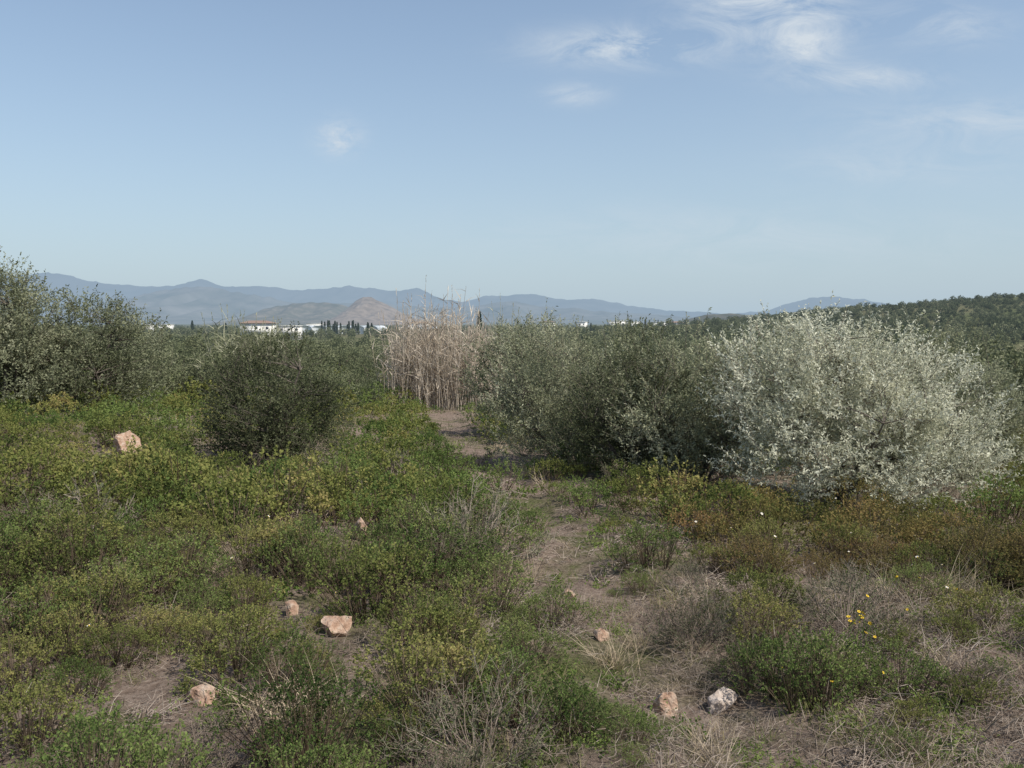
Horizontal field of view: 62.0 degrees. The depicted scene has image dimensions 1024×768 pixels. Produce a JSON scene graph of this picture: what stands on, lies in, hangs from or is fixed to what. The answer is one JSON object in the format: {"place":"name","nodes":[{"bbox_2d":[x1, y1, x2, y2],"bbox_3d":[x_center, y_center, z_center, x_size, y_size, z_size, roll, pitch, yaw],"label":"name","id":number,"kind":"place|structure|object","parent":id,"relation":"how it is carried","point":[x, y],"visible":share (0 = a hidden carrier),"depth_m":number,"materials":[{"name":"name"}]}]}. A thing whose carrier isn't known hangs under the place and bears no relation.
{"place":"outdoors","nodes":[
{"label":"outdoors","id":0,"kind":"place"},
{"bbox_2d":[195,302,347,324],"bbox_3d":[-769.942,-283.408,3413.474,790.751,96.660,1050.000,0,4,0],"label":"hill","id":1,"kind":"structure","parent":0,"point":[305,313],"depth_m":3359.31,"materials":[{"name":"stone"}]},
{"bbox_2d":[27,286,693,323],"bbox_3d":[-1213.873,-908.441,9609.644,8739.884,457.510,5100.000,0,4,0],"label":"mountains","id":2,"kind":"structure","parent":0,"point":[184,305],"depth_m":9452.65,"materials":[{"name":"grey stone"}]},
{"bbox_2d":[320,297,430,324],"bbox_3d":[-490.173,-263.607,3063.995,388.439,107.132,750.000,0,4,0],"label":"hill","id":3,"kind":"structure","parent":0,"point":[363,311],"depth_m":3020.99,"materials":[{"name":"stone"}]},
{"bbox_2d":[0,272,885,317],"bbox_3d":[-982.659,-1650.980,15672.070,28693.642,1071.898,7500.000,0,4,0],"label":"mountains","id":4,"kind":"structure","parent":0,"point":[348,294],"depth_m":16442.55,"materials":[{"name":"grey stone"}]},
{"bbox_2d":[0,297,1023,767],"bbox_3d":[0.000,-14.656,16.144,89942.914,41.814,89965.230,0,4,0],"label":"ground","id":5,"kind":"structure","parent":0,"point":[158,685],"depth_m":4.95,"materials":[{"name":"soil"}]},
{"bbox_2d":[0,294,80,402],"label":"olive tree","id":6,"kind":"object","parent":5,"relation":"on","point":[39,328],"visible":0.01,"depth_m":23.05,"materials":[{"name":"green plant"}]},
{"bbox_2d":[0,245,107,416],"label":"olive tree","id":7,"kind":"object","parent":5,"relation":"on","point":[17,332],"visible":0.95,"depth_m":18.71,"materials":[{"name":"green plant"}]},
{"bbox_2d":[0,284,190,417],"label":"olive tree","id":8,"kind":"object","parent":5,"relation":"on","point":[105,369],"visible":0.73,"depth_m":20.35,"materials":[{"name":"green plant"}]},
{"bbox_2d":[113,430,141,460],"bbox_3d":[-5.899,0.986,13.003,0.468,0.565,0.343,3,5,32],"label":"stone","id":9,"kind":"object","parent":5,"relation":"on","point":[120,439],"visible":0.41,"depth_m":12.89,"materials":[{"name":"beige stone"}]},
{"bbox_2d":[80,327,178,390],"bbox_3d":[-12.441,-0.622,27.099,2.530,2.640,3.598,4,5,41],"label":"olive tree","id":10,"kind":"object","parent":5,"relation":"on","point":[134,351],"visible":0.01,"depth_m":27.00,"materials":[{"name":"green plant"}]},
{"bbox_2d":[186,682,218,705],"bbox_3d":[-1.556,1.565,4.277,0.165,0.114,0.147,3,9,0],"label":"stone","id":11,"kind":"object","parent":5,"relation":"on","point":[198,692],"visible":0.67,"depth_m":4.24,"materials":[{"name":"beige stone"}]},
{"bbox_2d":[185,304,314,393],"bbox_3d":[-8.673,-0.853,28.190,4.478,3.644,4.064,0,4,0],"label":"reed clump","id":12,"kind":"object","parent":5,"relation":"on","point":[209,351],"visible":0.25,"depth_m":27.77,"materials":[{"name":"plant"}]},
{"bbox_2d":[240,323,276,340],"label":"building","id":13,"kind":"structure","parent":5,"relation":"on","point":[260,325],"depth_m":344.89,"materials":[{"name":"white paint"}]},
{"bbox_2d":[243,329,268,331],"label":"balcony","id":14,"kind":"structure","parent":13,"relation":"attached to","point":[257,330],"depth_m":343.57,"materials":[{"name":"white paint"}]},
{"bbox_2d":[241,321,274,322],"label":"roof","id":15,"kind":"structure","parent":13,"relation":"on","point":[258,322],"depth_m":346.35,"materials":[{"name":"tile"}]},
{"bbox_2d":[191,320,361,465],"bbox_3d":[-3.731,0.230,13.507,2.622,2.474,2.289,0,4,0],"label":"wild olive bush","id":16,"kind":"object","parent":5,"relation":"on","point":[268,410],"visible":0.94,"depth_m":13.25,"materials":[{"name":"green plant"}]},
{"bbox_2d":[278,326,302,339],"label":"walls","id":17,"kind":"structure","parent":5,"relation":"on","point":[300,329],"depth_m":357.58,"materials":[{"name":"white paint"}]},
{"bbox_2d":[285,600,298,615],"bbox_3d":[-1.506,1.538,5.828,0.088,0.112,0.122,-2,5,-26],"label":"stone","id":18,"kind":"object","parent":5,"relation":"on","point":[293,605],"visible":0.74,"depth_m":5.80,"materials":[{"name":"beige stone"}]},
{"bbox_2d":[321,616,351,636],"bbox_3d":[-1.097,1.528,5.327,0.176,0.169,0.159,-4,5,-41],"label":"stone","id":19,"kind":"object","parent":5,"relation":"on","point":[333,623],"visible":0.86,"depth_m":5.28,"materials":[{"name":"beige stone"}]},
{"bbox_2d":[303,325,386,333],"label":"greenhouse","id":20,"kind":"object","parent":5,"relation":"on","point":[361,329],"visible":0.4,"depth_m":518.95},
{"bbox_2d":[353,517,367,540],"bbox_3d":[-1.435,1.403,8.109,0.193,0.291,0.150,8,12,-1],"label":"stone","id":21,"kind":"object","parent":5,"relation":"on","point":[361,522],"visible":0.42,"depth_m":8.04,"materials":[{"name":"beige stone"}]},
{"bbox_2d":[164,311,694,335],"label":"cypress trees","id":22,"kind":"object","parent":5,"relation":"on","point":[335,328],"visible":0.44,"depth_m":498.82,"materials":[{"name":"green plant"}]},
{"bbox_2d":[365,275,506,409],"bbox_3d":[-2.951,-1.549,33.387,5.863,5.519,5.241,0,4,0],"label":"reed clump","id":23,"kind":"object","parent":5,"relation":"on","point":[429,381],"visible":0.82,"depth_m":32.61,"materials":[{"name":"beige plant"}]},
{"bbox_2d":[0,362,1023,767],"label":"shrubs","id":24,"kind":"object","parent":5,"relation":"on","point":[412,554],"visible":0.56,"depth_m":5.99,"materials":[{"name":"green plant"}]},
{"bbox_2d":[461,301,585,406],"bbox_3d":[0.142,-1.327,35.643,6.083,4.897,4.747,0,4,0],"label":"reed clump","id":25,"kind":"object","parent":5,"relation":"on","point":[494,332],"visible":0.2,"depth_m":34.97,"materials":[{"name":"plant"}]},
{"bbox_2d":[453,310,594,434],"bbox_3d":[0.287,-0.145,21.060,4.193,3.359,2.690,4,6,42],"label":"olive tree","id":26,"kind":"object","parent":5,"relation":"on","point":[487,354],"visible":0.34,"depth_m":20.94,"materials":[{"name":"green plant"}]},
{"bbox_2d":[41,292,1023,356],"bbox_3d":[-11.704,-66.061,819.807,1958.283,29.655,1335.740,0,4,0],"label":"distant trees","id":27,"kind":"object","parent":5,"relation":"on","point":[1010,327],"visible":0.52,"depth_m":333.30,"materials":[{"name":"green plant"}]},
{"bbox_2d":[62,313,1023,437],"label":"olive grove","id":28,"kind":"object","parent":5,"relation":"on","point":[354,360],"visible":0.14,"depth_m":30.56,"materials":[{"name":"green plant"}]},
{"bbox_2d":[87,492,1020,733],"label":"wild flowers","id":29,"kind":"object","parent":5,"relation":"on","point":[863,618],"visible":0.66,"depth_m":4.58,"materials":[{"name":"plant"}]},
{"bbox_2d":[471,297,637,470],"bbox_3d":[0.847,0.141,14.419,2.839,3.192,2.967,1,4,19],"label":"olive tree","id":30,"kind":"object","parent":5,"relation":"on","point":[540,392],"visible":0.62,"depth_m":14.18,"materials":[{"name":"green plant"}]},
{"bbox_2d":[562,589,575,598],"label":"stone","id":31,"kind":"object","parent":5,"relation":"on","point":[569,593],"visible":0.41,"depth_m":6.10,"materials":[{"name":"beige stone"}]},
{"bbox_2d":[575,322,586,327],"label":"walls","id":32,"kind":"structure","parent":5,"relation":"on","point":[584,323],"depth_m":773.49,"materials":[{"name":"white paint"}]},
{"bbox_2d":[593,628,608,641],"bbox_3d":[0.562,1.573,5.325,0.101,0.104,0.086,-2,5,-30],"label":"stone","id":33,"kind":"object","parent":5,"relation":"on","point":[597,633],"visible":0.81,"depth_m":5.30,"materials":[{"name":"beige stone"}]},
{"bbox_2d":[607,321,624,325],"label":"walls","id":34,"kind":"structure","parent":5,"relation":"on","point":[614,322],"depth_m":693.77,"materials":[{"name":"white paint"}]},
{"bbox_2d":[536,315,731,480],"bbox_3d":[1.786,0.268,12.651,2.948,2.624,2.427,0,4,0],"label":"olive tree","id":35,"kind":"object","parent":5,"relation":"on","point":[592,423],"visible":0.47,"depth_m":12.31,"materials":[{"name":"green plant"}]},
{"bbox_2d":[576,311,696,425],"bbox_3d":[2.614,0.042,18.064,2.568,3.206,4.002,3,5,33],"label":"olive tree","id":36,"kind":"object","parent":5,"relation":"on","point":[625,333],"visible":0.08,"depth_m":17.76,"materials":[{"name":"green plant"}]},
{"bbox_2d":[652,692,677,715],"bbox_3d":[0.783,1.667,4.373,0.111,0.192,0.112,-3,5,-38],"label":"stone","id":37,"kind":"object","parent":5,"relation":"on","point":[671,698],"visible":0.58,"depth_m":4.34,"materials":[{"name":"beige stone"}]},
{"bbox_2d":[590,307,810,492],"bbox_3d":[2.632,0.284,11.979,3.117,2.706,2.647,0,4,0],"label":"olive tree","id":38,"kind":"object","parent":5,"relation":"on","point":[703,431],"visible":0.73,"depth_m":11.58,"materials":[{"name":"green plant"}]},
{"bbox_2d":[707,687,737,713],"bbox_3d":[1.089,1.657,4.437,0.196,0.112,0.113,-5,23,-28],"label":"stone","id":39,"kind":"object","parent":5,"relation":"on","point":[723,694],"visible":0.92,"depth_m":4.41,"materials":[{"name":"grey stone"}]},
{"bbox_2d":[727,314,834,432],"bbox_3d":[5.885,-0.001,18.535,2.446,3.054,3.812,4,5,41],"label":"olive tree","id":40,"kind":"object","parent":5,"relation":"on","point":[760,343],"visible":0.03,"depth_m":18.33,"materials":[{"name":"green plant"}]},
{"bbox_2d":[694,290,1023,513],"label":"olive tree","id":41,"kind":"object","parent":5,"relation":"on","point":[800,421],"visible":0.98,"depth_m":9.98,"materials":[{"name":"green plant"}]},
{"bbox_2d":[871,315,1023,454],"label":"olive tree","id":42,"kind":"object","parent":5,"relation":"on","point":[938,344],"visible":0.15,"depth_m":16.05,"materials":[{"name":"green plant"}]},
{"bbox_2d":[891,356,1023,477],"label":"olive tree","id":43,"kind":"object","parent":5,"relation":"on","point":[1014,420],"visible":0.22,"depth_m":13.20,"materials":[{"name":"green plant"}]},
{"bbox_2d":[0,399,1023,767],"bbox_3d":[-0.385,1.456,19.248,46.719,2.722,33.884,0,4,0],"label":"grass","id":44,"kind":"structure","parent":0,"point":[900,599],"depth_m":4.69,"materials":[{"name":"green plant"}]},
{"bbox_2d":[0,0,1023,313],"label":"sky","id":45,"kind":"structure","parent":0,"point":[725,156],"materials":[{"name":"blue"}]},
{"bbox_2d":[646,313,753,324],"bbox_3d":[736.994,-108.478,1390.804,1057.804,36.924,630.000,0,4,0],"label":"hill","id":46,"kind":"structure","parent":0,"point":[711,316],"depth_m":1465.96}
]}

